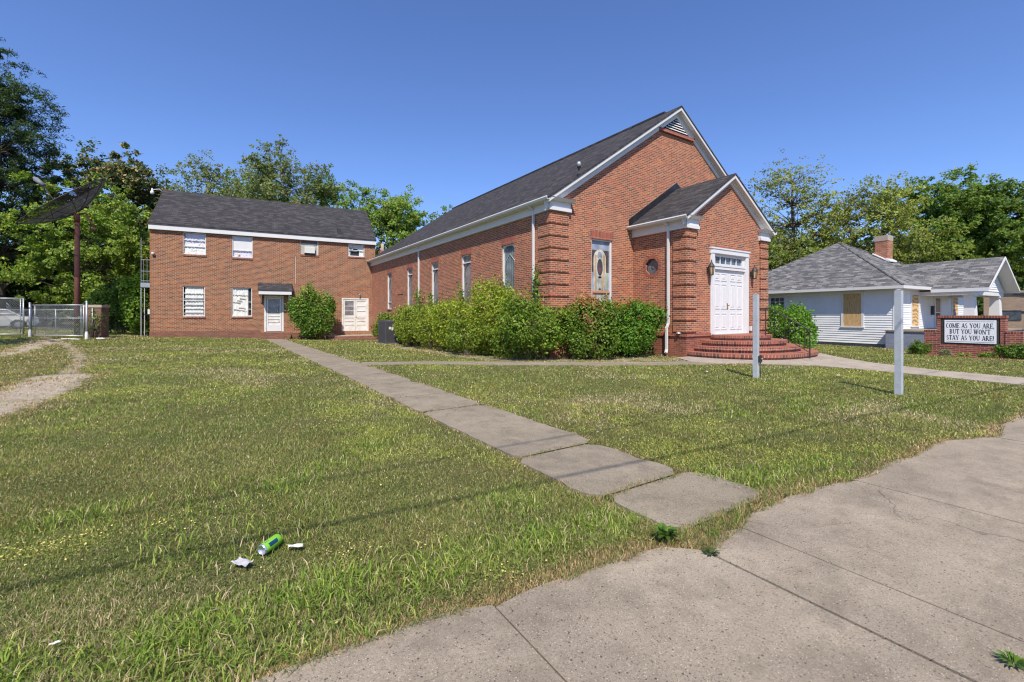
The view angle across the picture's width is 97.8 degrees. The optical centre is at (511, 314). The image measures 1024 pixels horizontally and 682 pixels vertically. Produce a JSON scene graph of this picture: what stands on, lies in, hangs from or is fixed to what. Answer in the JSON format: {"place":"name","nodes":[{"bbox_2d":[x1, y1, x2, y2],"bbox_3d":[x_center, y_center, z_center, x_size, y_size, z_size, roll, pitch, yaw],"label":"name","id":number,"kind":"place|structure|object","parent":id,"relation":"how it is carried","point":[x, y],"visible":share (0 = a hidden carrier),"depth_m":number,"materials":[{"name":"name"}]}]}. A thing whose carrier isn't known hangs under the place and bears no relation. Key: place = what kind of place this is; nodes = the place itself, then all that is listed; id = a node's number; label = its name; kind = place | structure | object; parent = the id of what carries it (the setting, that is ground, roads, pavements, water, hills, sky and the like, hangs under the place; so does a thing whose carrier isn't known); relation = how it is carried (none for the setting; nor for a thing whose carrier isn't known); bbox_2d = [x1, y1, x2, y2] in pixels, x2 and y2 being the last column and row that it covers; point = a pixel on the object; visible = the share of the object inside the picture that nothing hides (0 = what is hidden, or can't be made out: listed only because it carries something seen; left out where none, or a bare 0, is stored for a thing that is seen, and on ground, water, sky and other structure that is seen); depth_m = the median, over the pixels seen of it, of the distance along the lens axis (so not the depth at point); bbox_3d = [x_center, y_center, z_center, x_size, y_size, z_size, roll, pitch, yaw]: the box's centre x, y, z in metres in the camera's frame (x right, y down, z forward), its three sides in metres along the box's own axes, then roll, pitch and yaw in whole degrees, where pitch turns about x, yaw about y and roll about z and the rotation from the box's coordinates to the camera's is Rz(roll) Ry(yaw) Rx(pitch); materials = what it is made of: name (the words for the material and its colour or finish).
{"place":"outdoors","nodes":[
{"label":"outdoors","id":0,"kind":"place"},
{"bbox_2d":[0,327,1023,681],"bbox_3d":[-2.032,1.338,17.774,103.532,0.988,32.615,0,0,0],"label":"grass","id":1,"kind":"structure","parent":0,"point":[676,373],"depth_m":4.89,"materials":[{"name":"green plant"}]},
{"bbox_2d":[0,320,1023,681],"bbox_3d":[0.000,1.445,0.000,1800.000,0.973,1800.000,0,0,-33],"label":"ground","id":2,"kind":"structure","parent":0,"point":[16,394],"depth_m":4.43,"materials":[{"name":"green plant"}]},
{"bbox_2d":[0,309,39,328],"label":"parked car","id":3,"kind":"object","parent":2,"relation":"on","point":[18,321],"visible":0.62,"depth_m":29.97,"materials":[{"name":"white paint"}]},
{"bbox_2d":[0,195,54,317],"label":"evergreen tree","id":4,"kind":"object","parent":2,"relation":"on","point":[23,254],"visible":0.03,"depth_m":39.53,"materials":[{"name":"green plant"}]},
{"bbox_2d":[6,290,50,326],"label":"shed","id":5,"kind":"structure","parent":2,"relation":"on","point":[13,295],"depth_m":37.95,"materials":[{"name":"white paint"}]},
{"bbox_2d":[28,302,31,336],"bbox_3d":[-25.152,0.294,23.300,0.150,1.910,0.150,0,0,-33],"label":"gate post","id":6,"kind":"object","parent":2,"relation":"on","point":[29,332],"visible":0.85,"depth_m":23.27,"materials":[{"name":"metal"}]},
{"bbox_2d":[0,298,23,334],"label":"chain link gate","id":7,"kind":"structure","parent":6,"relation":"attached to","point":[14,313],"depth_m":22.82,"materials":[{"name":"metal"}]},
{"bbox_2d":[31,305,83,335],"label":"chain link gate","id":8,"kind":"structure","parent":6,"relation":"attached to","point":[49,332],"depth_m":23.35,"materials":[{"name":"metal"}]},
{"bbox_2d":[0,309,82,332],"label":"chain link fence","id":9,"kind":"object","parent":2,"relation":"on","point":[43,320],"visible":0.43,"depth_m":28.32,"materials":[{"name":"metal"}]},
{"bbox_2d":[0,192,83,304],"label":"evergreen tree","id":10,"kind":"object","parent":2,"relation":"on","point":[20,205],"visible":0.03,"depth_m":38.26,"materials":[{"name":"green plant"}]},
{"bbox_2d":[0,37,97,327],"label":"pine tree","id":11,"kind":"object","parent":2,"relation":"on","point":[15,114],"visible":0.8,"depth_m":33.20,"materials":[{"name":"green plant"}]},
{"bbox_2d":[5,236,95,325],"bbox_3d":[-40.385,-3.284,40.050,10.728,8.827,8.815,0,0,7],"label":"evergreen tree","id":12,"kind":"object","parent":2,"relation":"on","point":[24,291],"visible":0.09,"depth_m":38.30,"materials":[{"name":"green plant"}]},
{"bbox_2d":[15,177,105,334],"bbox_3d":[-24.883,-3.198,24.743,3.623,9.383,4.626,0,0,-33],"label":"satellite dish","id":13,"kind":"object","parent":2,"relation":"on","point":[73,202],"visible":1,"depth_m":24.32,"materials":[{"name":"metal"}]},
{"bbox_2d":[0,170,151,321],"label":"broadleaf tree","id":14,"kind":"object","parent":2,"relation":"on","point":[113,228],"visible":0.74,"depth_m":31.40,"materials":[{"name":"green plant"}]},
{"bbox_2d":[85,301,88,338],"bbox_3d":[-22.094,0.306,23.200,0.150,2.110,0.150,0,0,-33],"label":"gate post","id":15,"kind":"object","parent":2,"relation":"on","point":[86,321],"visible":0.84,"depth_m":23.16,"materials":[{"name":"metal"}]},
{"bbox_2d":[82,305,109,337],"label":"brick pillar","id":16,"kind":"structure","parent":2,"relation":"on","point":[103,310],"depth_m":24.37,"materials":[{"name":"brick"}]},
{"bbox_2d":[71,309,107,337],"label":"creeper","id":17,"kind":"object","parent":16,"relation":"attached to","point":[93,324],"visible":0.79,"depth_m":24.07,"materials":[{"name":"green plant"}]},
{"bbox_2d":[20,137,174,326],"bbox_3d":[-37.617,-7.388,41.337,13.574,17.361,13.194,0,0,-33],"label":"magnolia tree","id":18,"kind":"object","parent":2,"relation":"on","point":[117,173],"visible":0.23,"depth_m":39.87,"materials":[{"name":"green plant"}]},
{"bbox_2d":[84,274,149,333],"bbox_3d":[-24.982,-0.657,28.433,3.030,3.905,3.343,0,0,33],"label":"shrub","id":19,"kind":"object","parent":2,"relation":"on","point":[109,297],"visible":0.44,"depth_m":28.08,"materials":[{"name":"green plant"}]},
{"bbox_2d":[116,267,149,335],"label":"shrub","id":20,"kind":"object","parent":2,"relation":"on","point":[134,293],"visible":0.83,"depth_m":27.62,"materials":[{"name":"green plant"}]},
{"bbox_2d":[139,149,247,207],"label":"sparse tree","id":21,"kind":"object","parent":2,"relation":"on","point":[209,184],"visible":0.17,"depth_m":43.02,"materials":[{"name":"green plant"}]},
{"bbox_2d":[231,557,253,566],"bbox_3d":[-1.541,1.411,2.553,0.126,0.018,0.067,0,0,19],"label":"paper scrap","id":22,"kind":"object","parent":2,"relation":"on","point":[243,562],"visible":1,"depth_m":2.55,"materials":[{"name":"white paper"}]},
{"bbox_2d":[200,169,291,200],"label":"broadleaf tree","id":23,"kind":"object","parent":2,"relation":"on","point":[241,184],"visible":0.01,"depth_m":48.08,"materials":[{"name":"green plant"}]},
{"bbox_2d":[148,188,377,339],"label":"brick building","id":24,"kind":"structure","parent":2,"relation":"on","point":[226,267],"depth_m":29.75,"materials":[{"name":"red brick"}]},
{"bbox_2d":[140,259,149,335],"bbox_3d":[-22.881,-1.600,28.181,0.552,6.300,1.600,0,0,-28],"label":"fire escape","id":25,"kind":"object","parent":24,"relation":"attached to","point":[144,285],"visible":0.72,"depth_m":27.44,"materials":[{"name":"metal"}]},
{"bbox_2d":[183,286,204,315],"bbox_3d":[-20.008,-0.855,28.123,1.150,1.890,0.140,0,0,-28],"label":"window","id":26,"kind":"structure","parent":24,"relation":"in","point":[193,296],"depth_m":28.10,"materials":[{"name":"white glass"}]},
{"bbox_2d":[183,232,205,254],"bbox_3d":[-19.972,-4.470,28.142,1.170,1.360,0.140,0,0,-28],"label":"window","id":27,"kind":"structure","parent":24,"relation":"in","point":[193,243],"depth_m":28.12,"materials":[{"name":"white glass"}]},
{"bbox_2d":[232,287,251,316],"bbox_3d":[-17.730,-0.845,29.334,1.150,1.890,0.140,0,0,-28],"label":"window","id":28,"kind":"structure","parent":24,"relation":"in","point":[241,297],"depth_m":29.32,"materials":[{"name":"white paint"}]},
{"bbox_2d":[232,236,252,257],"bbox_3d":[-17.702,-4.445,29.346,1.150,1.390,0.147,0,0,-28],"label":"window","id":29,"kind":"structure","parent":24,"relation":"in","point":[242,247],"depth_m":29.32,"materials":[{"name":"white glass"}]},
{"bbox_2d":[267,298,280,330],"bbox_3d":[-16.050,-0.040,30.129,0.880,2.260,0.115,0,0,-28],"label":"door","id":30,"kind":"structure","parent":24,"relation":"in","point":[273,304],"depth_m":30.13,"materials":[{"name":"white paint"}]},
{"bbox_2d":[301,241,317,254],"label":"window","id":31,"kind":"structure","parent":24,"relation":"in","point":[307,247],"depth_m":31.09,"materials":[{"name":"white glass"}]},
{"bbox_2d":[343,299,354,330],"bbox_3d":[-11.819,0.020,32.426,0.825,2.280,0.050,0,0,-28],"label":"door","id":32,"kind":"structure","parent":24,"relation":"in","point":[348,305],"depth_m":32.41,"materials":[{"name":"white paint"}]},
{"bbox_2d":[348,244,363,256],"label":"window","id":33,"kind":"structure","parent":24,"relation":"in","point":[353,250],"depth_m":32.70,"materials":[{"name":"white glass"}]},
{"bbox_2d":[355,300,366,330],"bbox_3d":[-11.064,0.020,32.800,0.825,2.280,0.100,0,0,-28],"label":"door","id":34,"kind":"structure","parent":24,"relation":"in","point":[360,305],"depth_m":32.80,"materials":[{"name":"white paint"}]},
{"bbox_2d":[257,534,282,554],"bbox_3d":[-1.481,1.405,2.739,0.071,0.070,0.148,0,0,12],"label":"drink can","id":35,"kind":"object","parent":2,"relation":"on","point":[269,544],"visible":1,"depth_m":2.71,"materials":[{"name":"metal"}]},
{"bbox_2d":[218,134,347,208],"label":"sparse tree","id":36,"kind":"object","parent":2,"relation":"on","point":[266,177],"visible":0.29,"depth_m":45.36,"materials":[{"name":"green plant"}]},
{"bbox_2d":[288,543,302,546],"bbox_3d":[-1.330,1.415,2.742,0.088,0.010,0.037,0,0,-6],"label":"paper scrap","id":37,"kind":"object","parent":2,"relation":"on","point":[298,545],"visible":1,"depth_m":2.74,"materials":[{"name":"white paper"}]},
{"bbox_2d":[283,278,337,339],"bbox_3d":[-13.483,-0.374,29.935,3.327,4.165,2.456,0,0,-33],"label":"shrub","id":38,"kind":"object","parent":2,"relation":"on","point":[311,308],"visible":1,"depth_m":29.48,"materials":[{"name":"green plant"}]},
{"bbox_2d":[275,174,375,232],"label":"broadleaf tree","id":39,"kind":"object","parent":2,"relation":"on","point":[337,197],"visible":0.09,"depth_m":51.58,"materials":[{"name":"green plant"}]},
{"bbox_2d":[329,181,433,255],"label":"broadleaf tree","id":40,"kind":"object","parent":2,"relation":"on","point":[389,215],"visible":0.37,"depth_m":44.60,"materials":[{"name":"green plant"}]},
{"bbox_2d":[371,311,397,341],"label":"shrub","id":41,"kind":"object","parent":2,"relation":"on","point":[385,315],"visible":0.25,"depth_m":27.21,"materials":[{"name":"green plant"}]},
{"bbox_2d":[378,320,402,344],"bbox_3d":[-7.023,1.030,25.832,1.160,1.490,1.298,0,0,-39],"label":"air conditioner","id":42,"kind":"object","parent":2,"relation":"on","point":[386,333],"visible":0.68,"depth_m":25.41,"materials":[{"name":"black metal"}]},
{"bbox_2d":[392,311,413,343],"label":"shrub","id":43,"kind":"object","parent":2,"relation":"on","point":[397,335],"visible":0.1,"depth_m":24.90,"materials":[{"name":"green plant"}]},
{"bbox_2d":[391,300,428,345],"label":"shrub","id":44,"kind":"object","parent":2,"relation":"on","point":[403,330],"visible":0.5,"depth_m":22.89,"materials":[{"name":"green plant"}]},
{"bbox_2d":[411,285,424,344],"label":"vine","id":45,"kind":"object","parent":2,"relation":"on","point":[417,299],"visible":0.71,"depth_m":24.52,"materials":[{"name":"green plant"}]},
{"bbox_2d":[424,287,436,310],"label":"vine","id":46,"kind":"object","parent":2,"relation":"on","point":[431,296],"visible":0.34,"depth_m":23.02,"materials":[{"name":"green plant"}]},
{"bbox_2d":[408,300,458,348],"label":"shrub","id":47,"kind":"object","parent":2,"relation":"on","point":[420,323],"visible":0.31,"depth_m":20.65,"materials":[{"name":"green plant"}]},
{"bbox_2d":[429,204,451,221],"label":"broadleaf tree","id":48,"kind":"object","parent":2,"relation":"on","point":[443,209],"visible":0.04,"depth_m":59.73,"materials":[{"name":"green plant"}]},
{"bbox_2d":[424,293,475,350],"bbox_3d":[-2.447,0.262,18.980,2.712,2.648,2.968,0,0,0],"label":"shrub","id":49,"kind":"object","parent":2,"relation":"on","point":[439,329],"visible":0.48,"depth_m":18.66,"materials":[{"name":"green plant"}]},
{"bbox_2d":[453,282,466,316],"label":"vine","id":50,"kind":"object","parent":2,"relation":"on","point":[460,295],"visible":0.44,"depth_m":20.18,"materials":[{"name":"green plant"}]},
{"bbox_2d":[439,311,502,353],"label":"shrub","id":51,"kind":"object","parent":2,"relation":"on","point":[452,340],"visible":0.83,"depth_m":16.48,"materials":[{"name":"green plant"}]},
{"bbox_2d":[463,274,526,354],"bbox_3d":[-0.706,-0.016,16.886,2.485,3.128,3.256,0,0,-33],"label":"shrub","id":52,"kind":"object","parent":2,"relation":"on","point":[493,303],"visible":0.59,"depth_m":16.27,"materials":[{"name":"green plant"}]},
{"bbox_2d":[494,268,510,352],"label":"vine","id":53,"kind":"object","parent":2,"relation":"on","point":[502,283],"visible":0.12,"depth_m":17.32,"materials":[{"name":"green plant"}]},
{"bbox_2d":[524,261,542,355],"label":"vine","id":54,"kind":"object","parent":2,"relation":"on","point":[535,286],"visible":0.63,"depth_m":15.74,"materials":[{"name":"green plant"}]},
{"bbox_2d":[44,264,1023,321],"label":"woods","id":55,"kind":"object","parent":2,"relation":"on","point":[980,304],"depth_m":58.20,"materials":[{"name":"green plant"}]},
{"bbox_2d":[486,291,588,358],"bbox_3d":[0.629,0.324,15.019,2.848,2.374,2.714,0,0,-33],"label":"shrub","id":56,"kind":"object","parent":2,"relation":"on","point":[520,314],"visible":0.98,"depth_m":14.43,"materials":[{"name":"green plant"}]},
{"bbox_2d":[558,290,624,358],"bbox_3d":[2.503,0.341,15.101,2.134,2.336,2.270,0,0,-33],"label":"shrub","id":57,"kind":"object","parent":2,"relation":"on","point":[602,310],"visible":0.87,"depth_m":14.56,"materials":[{"name":"green plant"}]},
{"bbox_2d":[366,105,818,359],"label":"church","id":58,"kind":"structure","parent":2,"relation":"on","point":[661,208],"depth_m":17.20,"materials":[{"name":"brick"}]},
{"bbox_2d":[388,273,391,308],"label":"window","id":59,"kind":"structure","parent":58,"relation":"in","point":[389,275],"depth_m":29.87,"materials":[{"name":"white paint"}]},
{"bbox_2d":[408,268,411,305],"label":"window","id":60,"kind":"structure","parent":58,"relation":"in","point":[409,270],"depth_m":26.76,"materials":[{"name":"white glass"}]},
{"bbox_2d":[432,262,437,305],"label":"window","id":61,"kind":"structure","parent":58,"relation":"in","point":[434,265],"depth_m":23.68,"materials":[{"name":"white glass"}]},
{"bbox_2d":[462,254,470,305],"bbox_3d":[-2.037,-1.585,20.583,0.080,2.370,0.930,0,0,-33],"label":"window","id":62,"kind":"structure","parent":58,"relation":"in","point":[466,259],"depth_m":20.73,"materials":[{"name":"grey glass"}]},
{"bbox_2d":[503,244,513,295],"bbox_3d":[-0.091,-1.585,17.632,0.080,2.370,0.920,0,0,-33],"label":"window","id":63,"kind":"structure","parent":58,"relation":"in","point":[508,250],"depth_m":17.76,"materials":[{"name":"grey glass"}]},
{"bbox_2d":[591,238,610,302],"bbox_3d":[3.326,-1.585,16.764,1.070,2.470,0.070,0,0,-33],"label":"window","id":64,"kind":"structure","parent":58,"relation":"in","point":[600,249],"depth_m":16.81,"materials":[{"name":"glass"}]},
{"bbox_2d":[647,259,657,273],"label":"octagonal window","id":65,"kind":"structure","parent":58,"relation":"in","point":[652,266],"depth_m":16.97,"materials":[{"name":"grey glass"}]},
{"bbox_2d":[715,269,729,333],"bbox_3d":[7.876,-0.495,16.851,1.052,2.420,0.135,0,0,-33],"label":"door","id":66,"kind":"structure","parent":58,"relation":"in","point":[721,276],"depth_m":16.89,"materials":[{"name":"white paint"}]},
{"bbox_2d":[728,271,742,333],"bbox_3d":[8.739,-0.495,17.464,1.052,2.420,0.061,0,0,-33],"label":"door","id":67,"kind":"structure","parent":58,"relation":"in","point":[735,278],"depth_m":17.41,"materials":[{"name":"white paint"}]},
{"bbox_2d":[595,295,670,355],"bbox_3d":[4.133,0.344,15.941,2.668,2.333,2.720,0,0,2],"label":"shrub","id":68,"kind":"object","parent":2,"relation":"on","point":[648,322],"visible":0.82,"depth_m":15.32,"materials":[{"name":"green plant"}]},
{"bbox_2d":[257,384,1023,680],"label":"joint grass","id":69,"kind":"structure","parent":2,"relation":"on","point":[724,523],"depth_m":3.03,"materials":[{"name":"green plant"}]},
{"bbox_2d":[651,522,680,541],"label":"weed","id":70,"kind":"object","parent":2,"relation":"on","point":[664,531],"visible":0.98,"depth_m":2.87,"materials":[{"name":"green plant"}]},
{"bbox_2d":[701,546,718,554],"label":"weed","id":71,"kind":"object","parent":2,"relation":"on","point":[708,550],"visible":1,"depth_m":2.72,"materials":[{"name":"green plant"}]},
{"bbox_2d":[753,294,762,377],"bbox_3d":[5.718,0.550,10.374,0.154,2.100,0.184,0,0,-36],"label":"post","id":72,"kind":"object","parent":2,"relation":"on","point":[757,358],"visible":0.91,"depth_m":10.35,"materials":[{"name":"grey metal"}]},
{"bbox_2d":[766,216,799,266],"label":"broadleaf tree","id":73,"kind":"object","parent":2,"relation":"on","point":[783,235],"visible":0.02,"depth_m":48.01,"materials":[{"name":"green plant"}]},
{"bbox_2d":[766,299,822,348],"bbox_3d":[11.886,0.416,19.035,3.000,2.216,2.280,0,0,-33],"label":"shrub","id":74,"kind":"object","parent":2,"relation":"on","point":[801,315],"visible":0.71,"depth_m":18.54,"materials":[{"name":"green plant"}]},
{"bbox_2d":[766,235,830,290],"bbox_3d":[20.978,-1.959,33.087,8.326,7.587,8.565,0,0,-33],"label":"broadleaf tree","id":75,"kind":"object","parent":2,"relation":"on","point":[790,256],"visible":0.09,"depth_m":32.15,"materials":[{"name":"green plant"}]},
{"bbox_2d":[739,149,864,266],"bbox_3d":[25.393,-6.447,39.566,10.642,16.569,9.628,0,0,-33],"label":"sparse tree","id":76,"kind":"object","parent":2,"relation":"on","point":[793,224],"visible":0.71,"depth_m":38.96,"materials":[{"name":"green plant"}]},
{"bbox_2d":[793,170,957,263],"bbox_3d":[30.255,-4.944,37.746,10.898,13.630,10.870,0,0,-33],"label":"sparse tree","id":77,"kind":"object","parent":2,"relation":"on","point":[885,208],"visible":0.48,"depth_m":35.79,"materials":[{"name":"green plant"}]},
{"bbox_2d":[766,235,1023,348],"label":"house","id":78,"kind":"structure","parent":2,"relation":"on","point":[853,305],"depth_m":24.34,"materials":[{"name":"white wood"}]},
{"bbox_2d":[769,296,785,321],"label":"window","id":79,"kind":"structure","parent":78,"relation":"in","point":[778,299],"depth_m":27.66,"materials":[{"name":"grey glass"}]},
{"bbox_2d":[840,291,864,327],"bbox_3d":[18.444,-0.290,24.222,0.085,1.940,1.120,0,0,-29],"label":"window","id":80,"kind":"structure","parent":78,"relation":"in","point":[852,303],"depth_m":24.20,"materials":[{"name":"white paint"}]},
{"bbox_2d":[910,292,919,326],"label":"window","id":81,"kind":"structure","parent":78,"relation":"in","point":[915,297],"depth_m":23.66,"materials":[{"name":"white paint"}]},
{"bbox_2d":[934,296,941,327],"bbox_3d":[23.956,-0.200,25.135,1.020,1.900,0.055,0,0,-29],"label":"front door","id":82,"kind":"structure","parent":78,"relation":"in","point":[937,299],"depth_m":25.07,"materials":[{"name":"white paint"}]},
{"bbox_2d":[951,298,958,314],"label":"window","id":83,"kind":"structure","parent":78,"relation":"in","point":[955,301],"depth_m":26.36,"materials":[{"name":"white paint"}]},
{"bbox_2d":[894,289,902,394],"bbox_3d":[7.086,0.565,8.182,0.108,2.070,0.108,0,0,-31],"label":"post","id":84,"kind":"object","parent":2,"relation":"on","point":[898,341],"visible":0.79,"depth_m":8.15,"materials":[{"name":"grey metal"}]},
{"bbox_2d":[893,215,992,263],"bbox_3d":[33.142,-3.023,35.904,6.104,9.713,7.627,0,0,-33],"label":"broadleaf tree","id":85,"kind":"object","parent":2,"relation":"on","point":[955,247],"visible":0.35,"depth_m":34.62,"materials":[{"name":"green plant"}]},
{"bbox_2d":[867,161,1023,297],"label":"broadleaf tree","id":86,"kind":"object","parent":2,"relation":"on","point":[948,205],"visible":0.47,"depth_m":41.38,"materials":[{"name":"green plant"}]},
{"bbox_2d":[913,315,1023,358],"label":"church sign","id":87,"kind":"object","parent":2,"relation":"on","point":[965,334],"visible":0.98,"depth_m":16.48,"materials":[{"name":"brick"}]},
{"bbox_2d":[924,177,1023,287],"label":"broadleaf tree","id":88,"kind":"object","parent":2,"relation":"on","point":[1013,232],"visible":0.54,"depth_m":38.87,"materials":[{"name":"green plant"}]},
{"bbox_2d":[925,354,1023,360],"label":"garden edging","id":89,"kind":"object","parent":2,"relation":"on","point":[971,357],"visible":0.36,"depth_m":15.78,"materials":[{"name":"brick"}]},
{"bbox_2d":[984,290,1023,327],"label":"brick building","id":90,"kind":"structure","parent":2,"relation":"on","point":[1012,306],"depth_m":32.27,"materials":[{"name":"brick"}]},
{"bbox_2d":[1002,310,1021,319],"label":"window","id":91,"kind":"structure","parent":90,"relation":"in","point":[1012,315],"depth_m":32.27,"materials":[{"name":"grey glass"}]},
{"bbox_2d":[1005,196,1023,289],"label":"broadleaf tree","id":92,"kind":"object","parent":2,"relation":"on","point":[1018,259],"visible":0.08,"depth_m":41.24,"materials":[{"name":"green plant"}]},
{"bbox_2d":[0,353,1023,681],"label":"long grass","id":93,"kind":"structure","parent":0,"point":[170,631],"depth_m":2.45,"materials":[{"name":"green plant"}]},
{"bbox_2d":[0,0,1023,257],"label":"sky","id":94,"kind":"structure","parent":0,"point":[455,102],"materials":[{"name":"blue"}]},
{"bbox_2d":[267,339,760,530],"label":"path","id":95,"kind":"structure","parent":0,"point":[593,470],"depth_m":4.55,"materials":[{"name":"concrete"}]},
{"bbox_2d":[362,361,717,365],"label":"curved path","id":96,"kind":"structure","parent":0,"point":[537,363],"depth_m":13.32,"materials":[{"name":"concrete"}]},
{"bbox_2d":[253,416,1023,681],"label":"pavement","id":97,"kind":"structure","parent":0,"point":[841,595],"depth_m":2.22,"materials":[{"name":"concrete"}]},
{"bbox_2d":[74,415,1018,681],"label":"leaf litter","id":98,"kind":"object","parent":97,"relation":"on","point":[512,589],"visible":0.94,"depth_m":2.18,"materials":[{"name":"brown plant"}]},
{"bbox_2d":[993,648,1023,670],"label":"weed","id":99,"kind":"object","parent":97,"relation":"on","point":[1010,658],"visible":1,"depth_m":1.86,"materials":[{"name":"green plant"}]},
{"bbox_2d":[676,353,1023,385],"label":"entrance path","id":100,"kind":"structure","parent":0,"point":[824,360],"depth_m":12.75,"materials":[{"name":"concrete"}]},
{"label":"flower bed","id":101,"kind":"structure","parent":0,"visible":0},
{"bbox_2d":[907,339,933,354],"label":"shrub","id":102,"kind":"object","parent":101,"relation":"on","point":[915,346],"visible":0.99,"depth_m":17.20,"materials":[{"name":"green plant"}]},
{"bbox_2d":[935,349,953,355],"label":"plant","id":103,"kind":"object","parent":101,"relation":"on","point":[946,352],"visible":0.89,"depth_m":16.57,"materials":[{"name":"green plant"}]},
{"bbox_2d":[976,352,998,357],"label":"plant","id":104,"kind":"object","parent":101,"relation":"on","point":[988,354],"visible":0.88,"depth_m":15.57,"materials":[{"name":"green plant"}]},
{"bbox_2d":[990,341,1023,358],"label":"shrub","id":105,"kind":"object","parent":101,"relation":"on","point":[1004,350],"visible":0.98,"depth_m":15.26,"materials":[{"name":"green plant"}]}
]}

